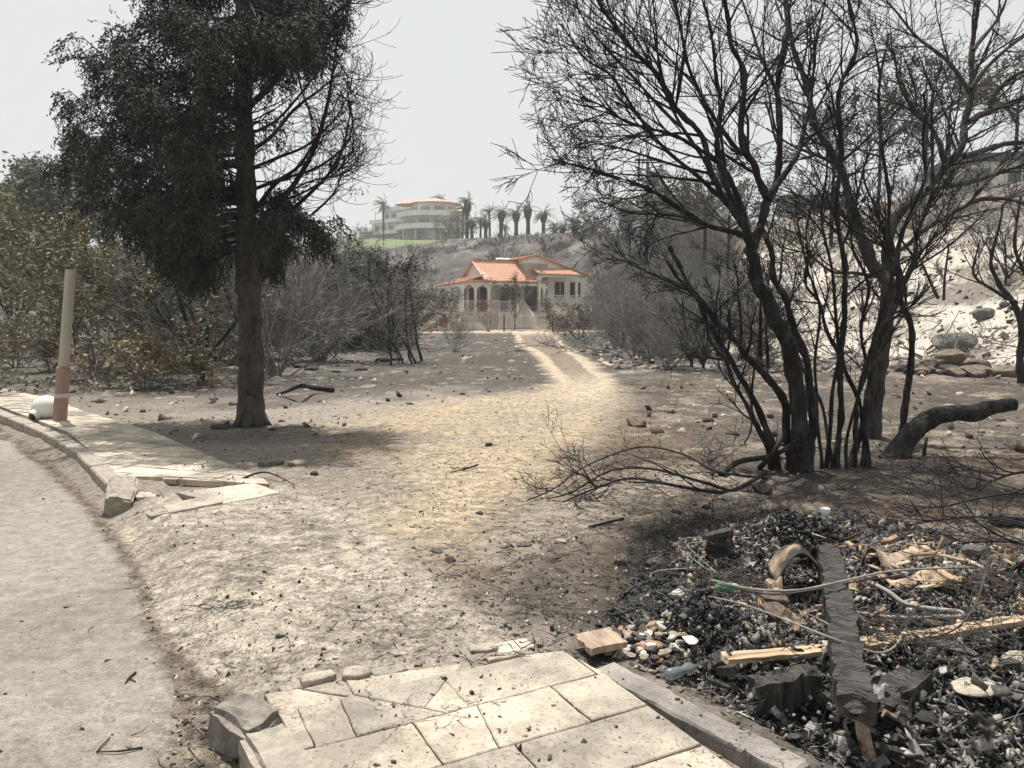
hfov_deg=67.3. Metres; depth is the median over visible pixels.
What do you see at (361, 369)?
stone
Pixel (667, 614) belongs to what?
rubble stone
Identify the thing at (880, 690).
scorched scrap
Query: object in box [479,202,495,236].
palm tree
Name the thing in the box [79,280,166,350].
burnt shrub
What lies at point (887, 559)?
curled sheet
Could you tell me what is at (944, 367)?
stone
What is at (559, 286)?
window
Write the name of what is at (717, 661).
charred block
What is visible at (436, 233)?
window
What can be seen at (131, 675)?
stick
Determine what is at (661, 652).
rubble stone
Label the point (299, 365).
stone
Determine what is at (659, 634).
rubble stone
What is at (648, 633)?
rubble stone
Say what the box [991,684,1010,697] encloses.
stone
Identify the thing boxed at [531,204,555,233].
palm tree
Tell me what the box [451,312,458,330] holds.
pillar
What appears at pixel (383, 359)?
stone
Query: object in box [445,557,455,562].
stone
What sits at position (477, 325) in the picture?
garden wall
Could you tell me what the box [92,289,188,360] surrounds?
burnt shrub
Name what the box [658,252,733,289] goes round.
burnt shrub
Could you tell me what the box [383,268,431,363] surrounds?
burnt sapling
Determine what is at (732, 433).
stone
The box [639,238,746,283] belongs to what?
burnt shrub
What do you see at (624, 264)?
burnt shrub
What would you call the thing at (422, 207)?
window
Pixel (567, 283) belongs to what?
house
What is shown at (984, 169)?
window
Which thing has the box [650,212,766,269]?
burnt shrub
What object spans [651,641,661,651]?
rubble stone
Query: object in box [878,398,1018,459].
charred log
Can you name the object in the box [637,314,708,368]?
burnt shrub
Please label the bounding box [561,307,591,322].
picket fence
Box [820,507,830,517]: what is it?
paper cup
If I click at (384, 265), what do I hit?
scorched cypress
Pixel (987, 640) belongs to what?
scorched scrap
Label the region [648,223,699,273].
burnt shrub
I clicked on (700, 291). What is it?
burnt shrub
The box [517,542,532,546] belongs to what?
stone
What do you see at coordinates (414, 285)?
burnt shrub
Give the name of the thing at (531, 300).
doorway
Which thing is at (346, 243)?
scorched bush
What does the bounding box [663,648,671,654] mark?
rubble stone
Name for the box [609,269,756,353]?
burnt shrub
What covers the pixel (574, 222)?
burnt shrub
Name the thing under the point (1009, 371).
stone
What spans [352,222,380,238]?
scorched bush
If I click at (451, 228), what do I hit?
scorched bush
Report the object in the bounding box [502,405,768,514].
fallen branch
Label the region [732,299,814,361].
burnt shrub
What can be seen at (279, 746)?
kerb stone
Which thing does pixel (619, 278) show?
burnt shrub
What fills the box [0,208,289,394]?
olive bush
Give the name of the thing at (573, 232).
scorched cypress
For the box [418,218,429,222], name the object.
window
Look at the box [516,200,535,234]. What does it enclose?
palm tree
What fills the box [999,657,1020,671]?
charred offcut
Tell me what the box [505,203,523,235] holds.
palm tree
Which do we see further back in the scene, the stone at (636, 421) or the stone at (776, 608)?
the stone at (636, 421)
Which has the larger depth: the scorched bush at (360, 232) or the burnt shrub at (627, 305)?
the scorched bush at (360, 232)
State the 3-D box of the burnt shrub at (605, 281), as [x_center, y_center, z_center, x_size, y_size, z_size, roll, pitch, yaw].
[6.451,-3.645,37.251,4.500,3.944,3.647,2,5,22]
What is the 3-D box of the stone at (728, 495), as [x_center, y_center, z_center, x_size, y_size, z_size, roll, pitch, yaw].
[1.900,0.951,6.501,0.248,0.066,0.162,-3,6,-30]
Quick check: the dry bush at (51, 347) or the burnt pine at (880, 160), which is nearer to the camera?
the dry bush at (51, 347)
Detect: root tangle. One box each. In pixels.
[427,308,892,358]
[439,301,816,356]
[549,207,1023,353]
[627,283,944,364]
[860,284,1022,362]
[889,330,1015,363]
[890,335,982,359]
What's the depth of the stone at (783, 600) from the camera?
3.93 m
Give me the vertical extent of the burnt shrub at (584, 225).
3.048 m
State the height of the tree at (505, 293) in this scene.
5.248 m
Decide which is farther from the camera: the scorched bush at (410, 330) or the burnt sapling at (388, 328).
the scorched bush at (410, 330)
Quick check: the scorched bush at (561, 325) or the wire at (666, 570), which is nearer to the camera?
the wire at (666, 570)
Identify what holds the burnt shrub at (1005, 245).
on the ground at (492, 360)
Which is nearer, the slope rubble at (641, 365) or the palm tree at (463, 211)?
the slope rubble at (641, 365)
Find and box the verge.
[0,423,258,767]
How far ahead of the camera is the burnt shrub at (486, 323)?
57.83 m
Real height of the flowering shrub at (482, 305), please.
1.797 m
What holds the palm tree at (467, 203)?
on the lawn at (392, 242)
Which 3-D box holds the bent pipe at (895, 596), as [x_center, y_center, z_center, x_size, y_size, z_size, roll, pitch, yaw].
[1.830,1.042,3.578,0.450,0.111,0.244,5,7,44]
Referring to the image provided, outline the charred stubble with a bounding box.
[614,473,813,588]
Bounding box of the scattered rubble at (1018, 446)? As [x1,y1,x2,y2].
[1,211,1023,453]
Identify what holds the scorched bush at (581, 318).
on the ground at (492, 360)
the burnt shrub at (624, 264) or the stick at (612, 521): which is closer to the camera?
the stick at (612, 521)
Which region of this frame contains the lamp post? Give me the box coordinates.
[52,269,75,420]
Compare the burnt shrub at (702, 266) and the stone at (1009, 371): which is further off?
the burnt shrub at (702, 266)
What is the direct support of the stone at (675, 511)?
on the ground at (492, 360)
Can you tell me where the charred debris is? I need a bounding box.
[595,506,1023,767]
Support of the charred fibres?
on the ground at (492, 360)
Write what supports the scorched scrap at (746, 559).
on the charred debris
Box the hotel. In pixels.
[361,198,464,239]
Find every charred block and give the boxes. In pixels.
[702,527,733,540]
[711,645,732,670]
[744,663,826,714]
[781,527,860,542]
[875,665,933,731]
[987,512,1023,527]
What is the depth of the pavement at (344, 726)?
2.92 m
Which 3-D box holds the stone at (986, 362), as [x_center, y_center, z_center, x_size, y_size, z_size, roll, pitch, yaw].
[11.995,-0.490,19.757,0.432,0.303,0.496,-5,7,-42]
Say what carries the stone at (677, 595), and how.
on the charred debris
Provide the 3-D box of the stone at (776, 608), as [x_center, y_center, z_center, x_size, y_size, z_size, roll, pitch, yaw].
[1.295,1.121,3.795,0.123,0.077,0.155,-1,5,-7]
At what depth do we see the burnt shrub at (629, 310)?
34.75 m
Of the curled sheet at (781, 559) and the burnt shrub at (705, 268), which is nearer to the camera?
the curled sheet at (781, 559)
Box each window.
[407,232,413,239]
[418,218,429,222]
[418,231,426,238]
[421,206,429,209]
[434,206,444,209]
[435,231,446,238]
[554,282,564,297]
[569,282,580,298]
[789,201,803,214]
[965,168,990,184]
[1007,167,1023,183]
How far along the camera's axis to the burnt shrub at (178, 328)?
25.23 m
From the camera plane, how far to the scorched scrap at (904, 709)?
2.76 m
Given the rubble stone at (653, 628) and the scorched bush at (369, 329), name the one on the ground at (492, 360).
the scorched bush at (369, 329)
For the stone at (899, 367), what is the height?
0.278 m
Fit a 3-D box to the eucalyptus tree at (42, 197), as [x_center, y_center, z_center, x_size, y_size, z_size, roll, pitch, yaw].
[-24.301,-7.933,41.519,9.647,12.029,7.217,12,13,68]
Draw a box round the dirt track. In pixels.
[321,330,664,563]
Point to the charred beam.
(854, 696)
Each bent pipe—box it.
[854,580,965,620]
[854,598,914,608]
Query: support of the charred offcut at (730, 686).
on the charred debris
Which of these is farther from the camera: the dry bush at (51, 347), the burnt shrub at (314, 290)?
the burnt shrub at (314, 290)
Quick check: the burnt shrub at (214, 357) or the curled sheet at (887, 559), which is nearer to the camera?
the curled sheet at (887, 559)
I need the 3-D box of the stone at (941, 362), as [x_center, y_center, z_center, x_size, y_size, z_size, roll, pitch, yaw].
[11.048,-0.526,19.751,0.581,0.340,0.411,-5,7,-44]
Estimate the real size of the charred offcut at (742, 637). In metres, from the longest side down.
0.156 x 0.054 x 0.022 m
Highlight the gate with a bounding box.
[503,314,553,331]
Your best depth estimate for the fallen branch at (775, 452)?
7.49 m
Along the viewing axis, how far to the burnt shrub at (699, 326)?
30.26 m
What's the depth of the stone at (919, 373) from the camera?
18.72 m
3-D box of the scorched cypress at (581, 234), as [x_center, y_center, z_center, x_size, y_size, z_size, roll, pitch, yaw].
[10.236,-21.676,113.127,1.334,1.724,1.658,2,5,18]
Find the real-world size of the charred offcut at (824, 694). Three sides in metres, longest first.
0.152 x 0.034 x 0.025 m
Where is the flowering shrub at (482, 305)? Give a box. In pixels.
[473,297,496,313]
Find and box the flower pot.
[440,318,448,326]
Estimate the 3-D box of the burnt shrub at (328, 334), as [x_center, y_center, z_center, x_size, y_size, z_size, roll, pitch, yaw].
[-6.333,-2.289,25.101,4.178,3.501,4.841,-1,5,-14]
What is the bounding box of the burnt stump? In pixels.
[704,528,734,569]
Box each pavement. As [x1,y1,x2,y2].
[0,388,280,519]
[264,638,731,767]
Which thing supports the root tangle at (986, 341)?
on the ground at (492, 360)
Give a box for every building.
[773,188,862,218]
[913,151,1023,194]
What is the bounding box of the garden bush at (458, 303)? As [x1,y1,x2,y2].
[411,287,473,328]
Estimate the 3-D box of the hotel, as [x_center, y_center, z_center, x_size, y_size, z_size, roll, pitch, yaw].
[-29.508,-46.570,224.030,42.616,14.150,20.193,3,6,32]
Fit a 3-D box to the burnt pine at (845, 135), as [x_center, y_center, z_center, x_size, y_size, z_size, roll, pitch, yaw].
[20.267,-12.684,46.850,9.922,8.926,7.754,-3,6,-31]
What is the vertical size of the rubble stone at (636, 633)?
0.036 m
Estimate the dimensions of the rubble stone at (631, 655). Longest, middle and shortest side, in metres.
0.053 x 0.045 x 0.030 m
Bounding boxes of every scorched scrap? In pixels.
[693,576,710,587]
[730,620,749,629]
[740,554,757,569]
[768,636,784,647]
[780,607,810,630]
[873,683,888,702]
[881,696,913,720]
[966,707,1003,742]
[983,636,1005,651]
[983,656,1002,671]
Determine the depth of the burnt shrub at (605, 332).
37.16 m
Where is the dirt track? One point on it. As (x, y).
(382, 456)
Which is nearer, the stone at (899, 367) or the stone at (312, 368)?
the stone at (899, 367)
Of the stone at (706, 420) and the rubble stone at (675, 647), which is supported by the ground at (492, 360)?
the stone at (706, 420)
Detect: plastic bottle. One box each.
[664,662,699,681]
[715,582,737,591]
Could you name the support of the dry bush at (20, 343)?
on the ground at (492, 360)
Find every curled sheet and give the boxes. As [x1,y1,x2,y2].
[762,575,782,601]
[768,543,818,580]
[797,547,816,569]
[848,580,870,594]
[861,545,931,566]
[878,570,944,590]
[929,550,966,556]
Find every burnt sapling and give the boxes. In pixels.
[339,259,415,364]
[343,234,403,362]
[350,239,416,363]
[361,268,410,361]
[380,240,432,360]
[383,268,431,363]
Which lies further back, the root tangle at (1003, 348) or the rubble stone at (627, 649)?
the root tangle at (1003, 348)
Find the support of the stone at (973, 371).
on the ground at (492, 360)
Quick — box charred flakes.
[712,620,1023,767]
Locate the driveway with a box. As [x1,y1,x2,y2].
[118,483,507,699]
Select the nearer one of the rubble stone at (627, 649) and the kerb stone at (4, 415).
the rubble stone at (627, 649)
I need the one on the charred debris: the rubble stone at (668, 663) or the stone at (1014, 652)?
the stone at (1014, 652)
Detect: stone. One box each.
[0,411,18,424]
[7,417,33,431]
[23,423,53,437]
[41,431,71,447]
[58,440,89,457]
[76,451,105,473]
[90,464,117,491]
[101,475,138,516]
[207,693,281,758]
[210,424,230,429]
[224,360,238,364]
[226,366,238,369]
[238,723,317,767]
[258,459,284,466]
[287,459,305,465]
[293,363,309,367]
[304,366,318,370]
[310,471,318,475]
[330,369,341,372]
[344,358,354,361]
[355,367,367,370]
[375,357,389,361]
[392,357,403,360]
[429,548,442,552]
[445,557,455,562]
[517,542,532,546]
[554,538,566,542]
[604,651,613,655]
[613,554,629,566]
[616,650,627,656]
[617,626,625,631]
[622,645,632,651]
[624,631,634,639]
[626,416,646,427]
[627,652,635,658]
[631,631,643,636]
[635,642,646,650]
[635,646,642,653]
[636,635,645,642]
[639,653,648,660]
[644,556,663,566]
[644,631,652,636]
[644,642,656,650]
[646,625,655,631]
[647,622,657,628]
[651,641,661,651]
[651,655,659,662]
[654,631,662,636]
[658,624,666,630]
[658,649,665,656]
[661,610,671,618]
[662,661,672,667]
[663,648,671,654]
[667,634,675,640]
[668,631,679,636]
[669,589,684,599]
[669,643,679,649]
[671,510,682,513]
[682,635,698,644]
[702,418,713,422]
[721,492,748,500]
[725,431,739,435]
[739,548,752,556]
[751,482,772,494]
[760,601,785,620]
[762,592,789,605]
[893,364,906,371]
[902,367,916,374]
[914,710,935,724]
[915,363,926,366]
[915,368,924,374]
[917,371,925,375]
[920,359,937,366]
[923,368,930,374]
[929,368,936,373]
[934,349,966,363]
[936,359,950,367]
[937,364,960,369]
[937,369,947,374]
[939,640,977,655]
[945,367,966,376]
[951,677,995,696]
[952,359,968,366]
[960,365,985,377]
[960,544,987,556]
[967,358,982,364]
[975,364,993,376]
[981,359,991,367]
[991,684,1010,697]
[992,365,1016,377]
[999,302,1009,306]
[1001,650,1023,671]
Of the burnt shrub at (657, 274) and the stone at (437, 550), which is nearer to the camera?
the stone at (437, 550)
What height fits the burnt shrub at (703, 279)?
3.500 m
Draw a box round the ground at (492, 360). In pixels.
[0,180,1023,767]
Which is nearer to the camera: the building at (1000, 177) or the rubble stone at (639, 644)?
the rubble stone at (639, 644)
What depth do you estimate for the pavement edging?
2.88 m
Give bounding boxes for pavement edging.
[597,662,810,767]
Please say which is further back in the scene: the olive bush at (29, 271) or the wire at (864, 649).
the olive bush at (29, 271)
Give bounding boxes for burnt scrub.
[24,216,745,338]
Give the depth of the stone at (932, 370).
19.34 m
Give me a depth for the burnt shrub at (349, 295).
25.27 m
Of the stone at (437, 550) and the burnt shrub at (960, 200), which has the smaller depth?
the stone at (437, 550)
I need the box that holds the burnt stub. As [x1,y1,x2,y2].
[922,437,927,456]
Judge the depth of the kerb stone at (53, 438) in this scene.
9.67 m
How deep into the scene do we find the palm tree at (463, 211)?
147.61 m
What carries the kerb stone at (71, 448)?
on the ground at (492, 360)
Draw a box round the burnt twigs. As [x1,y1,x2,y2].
[75,367,1023,767]
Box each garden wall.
[410,314,447,329]
[419,323,488,330]
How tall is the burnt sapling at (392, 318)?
4.516 m
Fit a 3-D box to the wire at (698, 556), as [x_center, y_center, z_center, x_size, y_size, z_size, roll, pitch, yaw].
[1.263,1.031,4.566,0.336,0.049,0.566,0,5,0]
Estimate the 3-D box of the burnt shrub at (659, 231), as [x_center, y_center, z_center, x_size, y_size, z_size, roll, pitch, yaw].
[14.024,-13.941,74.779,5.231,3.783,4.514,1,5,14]
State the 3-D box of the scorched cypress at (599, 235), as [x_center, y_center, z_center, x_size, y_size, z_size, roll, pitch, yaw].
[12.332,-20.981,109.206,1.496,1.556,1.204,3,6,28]
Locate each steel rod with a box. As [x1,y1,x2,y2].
[712,566,978,591]
[716,576,904,594]
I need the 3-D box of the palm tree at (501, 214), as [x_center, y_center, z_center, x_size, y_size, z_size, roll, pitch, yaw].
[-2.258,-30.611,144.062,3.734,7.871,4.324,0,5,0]
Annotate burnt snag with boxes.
[910,232,959,299]
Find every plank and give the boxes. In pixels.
[721,644,827,663]
[855,720,875,759]
[860,615,1023,651]
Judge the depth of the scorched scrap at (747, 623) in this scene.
3.58 m
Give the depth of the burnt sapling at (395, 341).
24.98 m
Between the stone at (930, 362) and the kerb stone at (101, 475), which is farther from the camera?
the stone at (930, 362)
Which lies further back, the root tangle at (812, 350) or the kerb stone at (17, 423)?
the root tangle at (812, 350)
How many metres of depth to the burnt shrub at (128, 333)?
26.31 m
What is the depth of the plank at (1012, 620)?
3.37 m
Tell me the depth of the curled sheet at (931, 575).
4.02 m
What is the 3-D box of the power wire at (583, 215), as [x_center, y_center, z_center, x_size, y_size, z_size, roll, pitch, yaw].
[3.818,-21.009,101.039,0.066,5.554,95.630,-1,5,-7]
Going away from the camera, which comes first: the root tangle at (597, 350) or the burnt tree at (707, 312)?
the burnt tree at (707, 312)
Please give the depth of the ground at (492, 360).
11.04 m
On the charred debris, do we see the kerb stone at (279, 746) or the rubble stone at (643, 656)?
the rubble stone at (643, 656)
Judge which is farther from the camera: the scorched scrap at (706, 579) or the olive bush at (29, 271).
the olive bush at (29, 271)
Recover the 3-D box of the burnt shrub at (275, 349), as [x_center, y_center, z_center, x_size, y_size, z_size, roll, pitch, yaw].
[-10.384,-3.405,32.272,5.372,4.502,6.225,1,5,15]
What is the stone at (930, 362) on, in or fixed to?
on the stone at (919, 364)
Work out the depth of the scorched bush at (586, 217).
102.71 m
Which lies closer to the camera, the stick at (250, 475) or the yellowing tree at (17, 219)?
the stick at (250, 475)
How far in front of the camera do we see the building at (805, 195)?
80.63 m
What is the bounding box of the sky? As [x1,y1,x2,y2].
[0,0,1023,246]
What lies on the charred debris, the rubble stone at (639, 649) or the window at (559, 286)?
the rubble stone at (639, 649)
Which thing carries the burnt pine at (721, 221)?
on the ground at (492, 360)
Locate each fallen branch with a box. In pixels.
[276,383,334,395]
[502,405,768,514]
[718,421,827,476]
[826,422,1023,554]
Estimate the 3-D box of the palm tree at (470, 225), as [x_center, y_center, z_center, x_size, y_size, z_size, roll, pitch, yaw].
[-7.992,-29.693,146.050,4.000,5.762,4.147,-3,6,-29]
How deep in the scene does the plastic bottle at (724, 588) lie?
4.06 m
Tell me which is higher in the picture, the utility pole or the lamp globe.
the utility pole
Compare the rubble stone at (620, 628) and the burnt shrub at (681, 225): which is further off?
the burnt shrub at (681, 225)
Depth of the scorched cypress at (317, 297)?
37.62 m
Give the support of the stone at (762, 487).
on the ground at (492, 360)
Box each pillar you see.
[420,310,427,331]
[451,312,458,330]
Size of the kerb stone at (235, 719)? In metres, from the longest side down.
0.314 x 0.234 x 0.208 m
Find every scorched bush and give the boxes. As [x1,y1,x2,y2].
[288,267,401,350]
[326,228,367,253]
[343,275,462,350]
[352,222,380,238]
[431,213,477,239]
[535,287,614,339]
[541,311,588,336]
[568,172,669,244]
[600,178,706,228]
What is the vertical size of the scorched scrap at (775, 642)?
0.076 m
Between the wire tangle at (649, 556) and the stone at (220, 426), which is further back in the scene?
the stone at (220, 426)
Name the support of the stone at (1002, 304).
on the ground at (492, 360)
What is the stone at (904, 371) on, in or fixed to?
on the ground at (492, 360)
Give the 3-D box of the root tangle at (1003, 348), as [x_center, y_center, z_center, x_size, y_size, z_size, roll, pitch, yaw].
[13.276,-1.386,20.369,7.452,2.622,4.613,2,5,17]
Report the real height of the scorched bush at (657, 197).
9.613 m
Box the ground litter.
[0,355,1023,767]
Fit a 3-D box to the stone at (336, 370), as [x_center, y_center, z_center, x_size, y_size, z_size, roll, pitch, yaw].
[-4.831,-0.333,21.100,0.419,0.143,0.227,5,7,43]
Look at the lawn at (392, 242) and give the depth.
177.78 m
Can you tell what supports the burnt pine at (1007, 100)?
on the ground at (492, 360)
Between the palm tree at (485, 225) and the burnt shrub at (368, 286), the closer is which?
the burnt shrub at (368, 286)
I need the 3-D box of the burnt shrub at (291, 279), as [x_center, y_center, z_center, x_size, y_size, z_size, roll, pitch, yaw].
[-8.776,-2.775,25.254,6.157,4.364,6.087,4,7,41]
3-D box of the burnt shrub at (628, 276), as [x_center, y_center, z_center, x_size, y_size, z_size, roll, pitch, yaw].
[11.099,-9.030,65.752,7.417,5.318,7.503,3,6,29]
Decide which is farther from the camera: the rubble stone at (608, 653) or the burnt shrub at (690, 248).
the burnt shrub at (690, 248)
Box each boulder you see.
[930,332,977,351]
[972,308,994,320]
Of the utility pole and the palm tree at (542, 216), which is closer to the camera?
the utility pole
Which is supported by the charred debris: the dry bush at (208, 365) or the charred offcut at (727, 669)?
the charred offcut at (727, 669)
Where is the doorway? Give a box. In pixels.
[524,282,536,305]
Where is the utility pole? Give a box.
[635,153,658,283]
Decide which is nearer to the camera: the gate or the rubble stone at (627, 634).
the rubble stone at (627, 634)
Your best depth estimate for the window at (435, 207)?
214.64 m
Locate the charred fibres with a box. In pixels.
[575,486,1023,767]
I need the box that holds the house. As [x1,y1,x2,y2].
[434,254,595,329]
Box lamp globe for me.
[28,395,53,420]
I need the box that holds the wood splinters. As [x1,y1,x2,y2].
[801,521,1023,634]
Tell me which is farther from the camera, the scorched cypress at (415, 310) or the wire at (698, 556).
the scorched cypress at (415, 310)
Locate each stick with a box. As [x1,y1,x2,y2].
[96,736,142,752]
[125,671,136,683]
[242,471,294,484]
[450,464,478,472]
[588,517,623,527]
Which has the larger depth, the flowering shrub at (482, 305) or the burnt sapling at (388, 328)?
the flowering shrub at (482, 305)
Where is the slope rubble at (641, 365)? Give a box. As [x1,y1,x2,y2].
[568,183,1023,375]
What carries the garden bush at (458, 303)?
on the ground at (492, 360)
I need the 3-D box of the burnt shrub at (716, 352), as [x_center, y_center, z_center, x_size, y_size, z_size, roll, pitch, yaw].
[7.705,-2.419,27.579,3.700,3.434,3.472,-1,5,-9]
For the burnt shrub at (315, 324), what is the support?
on the ground at (492, 360)
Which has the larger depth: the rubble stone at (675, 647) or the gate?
the gate
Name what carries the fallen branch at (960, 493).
on the ground at (492, 360)
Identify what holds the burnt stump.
on the ground at (492, 360)
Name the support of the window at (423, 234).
in the hotel
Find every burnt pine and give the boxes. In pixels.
[613,146,764,262]
[654,161,816,276]
[773,83,942,246]
[796,80,946,205]
[841,47,1023,205]
[933,41,1023,149]
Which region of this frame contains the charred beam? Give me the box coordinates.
[817,544,877,726]
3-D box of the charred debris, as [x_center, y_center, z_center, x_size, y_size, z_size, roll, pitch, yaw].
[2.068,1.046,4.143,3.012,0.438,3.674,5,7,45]
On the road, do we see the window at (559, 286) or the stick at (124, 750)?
the stick at (124, 750)
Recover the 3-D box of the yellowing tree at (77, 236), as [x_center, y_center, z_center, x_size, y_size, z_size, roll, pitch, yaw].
[-17.634,-3.968,30.601,4.602,6.007,3.874,-1,5,-10]
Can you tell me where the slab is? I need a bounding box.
[573,627,627,655]
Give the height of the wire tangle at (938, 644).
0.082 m
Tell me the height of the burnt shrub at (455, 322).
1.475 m
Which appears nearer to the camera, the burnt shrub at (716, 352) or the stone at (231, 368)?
the stone at (231, 368)
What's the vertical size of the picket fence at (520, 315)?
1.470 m
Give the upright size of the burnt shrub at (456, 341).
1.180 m
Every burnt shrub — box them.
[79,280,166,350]
[87,292,176,358]
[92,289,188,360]
[94,225,308,380]
[118,225,335,359]
[154,234,366,359]
[156,292,222,362]
[162,226,413,375]
[170,268,289,360]
[216,286,282,349]
[262,253,405,360]
[262,257,327,351]
[262,264,385,361]
[263,256,340,347]
[284,274,366,350]
[295,281,340,347]
[328,261,392,345]
[352,254,444,348]
[440,325,478,351]
[446,316,477,337]
[479,311,499,331]
[562,216,584,233]
[576,218,599,230]
[577,265,685,338]
[582,288,641,345]
[582,291,671,357]
[584,266,633,326]
[585,299,642,348]
[587,278,638,329]
[587,315,626,346]
[589,271,700,358]
[591,270,679,343]
[592,253,665,292]
[596,245,651,283]
[597,217,618,231]
[598,287,636,340]
[601,232,666,280]
[601,280,672,348]
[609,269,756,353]
[614,257,722,299]
[614,288,698,355]
[618,203,648,227]
[621,296,694,362]
[623,278,701,341]
[625,228,688,271]
[632,225,673,255]
[632,277,748,351]
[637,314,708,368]
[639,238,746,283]
[639,263,736,366]
[640,272,754,368]
[646,294,726,355]
[648,203,733,244]
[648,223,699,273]
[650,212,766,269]
[654,267,745,293]
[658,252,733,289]
[660,208,751,265]
[661,195,713,239]
[669,232,735,275]
[669,294,725,354]
[670,188,721,212]
[673,254,741,284]
[673,257,734,283]
[681,270,758,356]
[701,276,817,359]
[711,273,817,347]
[713,290,780,358]
[717,256,812,360]
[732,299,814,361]
[823,245,902,320]
[867,160,981,228]
[890,155,995,231]
[942,198,1023,284]
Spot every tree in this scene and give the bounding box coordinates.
[0,127,121,318]
[0,187,93,353]
[19,207,124,353]
[36,0,408,428]
[371,194,390,240]
[430,193,445,199]
[446,204,464,238]
[454,200,469,238]
[457,192,475,238]
[460,211,478,237]
[471,212,489,237]
[473,213,493,236]
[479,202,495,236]
[484,269,548,329]
[490,0,897,473]
[490,202,508,234]
[496,221,510,235]
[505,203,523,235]
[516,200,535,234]
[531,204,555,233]
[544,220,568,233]
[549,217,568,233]
[563,213,582,228]
[570,217,819,470]
[715,0,1005,469]
[722,0,1023,439]
[805,2,1023,431]
[912,162,1023,383]
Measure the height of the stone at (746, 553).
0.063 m
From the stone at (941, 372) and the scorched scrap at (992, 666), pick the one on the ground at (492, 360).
the stone at (941, 372)
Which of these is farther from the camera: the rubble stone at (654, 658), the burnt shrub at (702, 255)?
the burnt shrub at (702, 255)
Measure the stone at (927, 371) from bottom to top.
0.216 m
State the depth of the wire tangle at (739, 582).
4.18 m
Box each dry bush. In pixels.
[0,306,110,367]
[0,319,116,372]
[55,319,219,392]
[131,340,238,386]
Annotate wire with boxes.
[517,187,637,238]
[649,568,695,580]
[678,537,715,575]
[687,541,720,575]
[705,595,903,653]
[797,610,828,624]
[907,554,990,641]
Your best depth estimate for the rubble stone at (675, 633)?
3.65 m
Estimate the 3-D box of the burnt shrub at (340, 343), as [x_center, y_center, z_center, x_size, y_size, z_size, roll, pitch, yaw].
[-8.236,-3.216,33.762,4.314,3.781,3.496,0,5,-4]
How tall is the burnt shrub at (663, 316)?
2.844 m
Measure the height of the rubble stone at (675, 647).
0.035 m
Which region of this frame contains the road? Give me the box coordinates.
[0,434,182,767]
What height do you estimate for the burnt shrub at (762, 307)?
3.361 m
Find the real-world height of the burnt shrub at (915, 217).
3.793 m
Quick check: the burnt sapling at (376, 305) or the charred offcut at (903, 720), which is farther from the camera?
the burnt sapling at (376, 305)
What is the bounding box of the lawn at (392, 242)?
[326,239,441,252]
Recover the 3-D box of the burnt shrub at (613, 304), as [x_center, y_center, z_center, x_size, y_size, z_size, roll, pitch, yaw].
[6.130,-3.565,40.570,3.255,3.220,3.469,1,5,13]
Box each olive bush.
[0,174,350,368]
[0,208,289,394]
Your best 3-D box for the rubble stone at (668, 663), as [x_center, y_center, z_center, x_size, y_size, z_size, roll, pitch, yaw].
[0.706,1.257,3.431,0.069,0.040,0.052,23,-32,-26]
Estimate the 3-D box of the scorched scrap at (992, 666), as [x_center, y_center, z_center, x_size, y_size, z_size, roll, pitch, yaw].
[1.960,1.156,3.116,0.067,0.088,0.118,5,7,42]
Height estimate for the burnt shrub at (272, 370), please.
4.215 m
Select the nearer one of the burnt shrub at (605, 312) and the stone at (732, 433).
the stone at (732, 433)
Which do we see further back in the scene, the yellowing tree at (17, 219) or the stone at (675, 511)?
the yellowing tree at (17, 219)
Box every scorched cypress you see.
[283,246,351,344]
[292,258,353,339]
[315,234,434,345]
[322,275,372,347]
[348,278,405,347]
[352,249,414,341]
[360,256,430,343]
[395,293,428,338]
[568,223,579,236]
[577,232,584,239]
[594,231,602,240]
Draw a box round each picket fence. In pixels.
[498,313,561,329]
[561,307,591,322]
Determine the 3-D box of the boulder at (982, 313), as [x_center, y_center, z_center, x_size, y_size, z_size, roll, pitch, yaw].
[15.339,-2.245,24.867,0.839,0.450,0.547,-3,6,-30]
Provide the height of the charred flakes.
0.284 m
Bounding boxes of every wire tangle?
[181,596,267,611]
[546,539,720,581]
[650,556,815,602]
[762,594,1023,663]
[822,601,1023,673]
[901,549,1023,611]
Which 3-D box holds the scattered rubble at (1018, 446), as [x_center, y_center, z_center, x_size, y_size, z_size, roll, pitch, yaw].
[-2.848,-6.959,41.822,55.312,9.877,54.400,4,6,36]
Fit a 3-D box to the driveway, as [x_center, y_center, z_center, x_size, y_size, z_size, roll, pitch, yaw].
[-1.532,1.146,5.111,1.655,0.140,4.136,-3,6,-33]
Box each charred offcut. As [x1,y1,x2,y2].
[703,675,739,692]
[716,663,737,675]
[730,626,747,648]
[770,545,779,551]
[811,685,834,704]
[877,742,926,767]
[891,712,907,725]
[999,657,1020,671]
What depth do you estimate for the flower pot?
59.06 m
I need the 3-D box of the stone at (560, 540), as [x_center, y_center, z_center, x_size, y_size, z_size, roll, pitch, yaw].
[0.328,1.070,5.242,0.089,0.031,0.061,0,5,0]
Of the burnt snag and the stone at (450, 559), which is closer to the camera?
the stone at (450, 559)

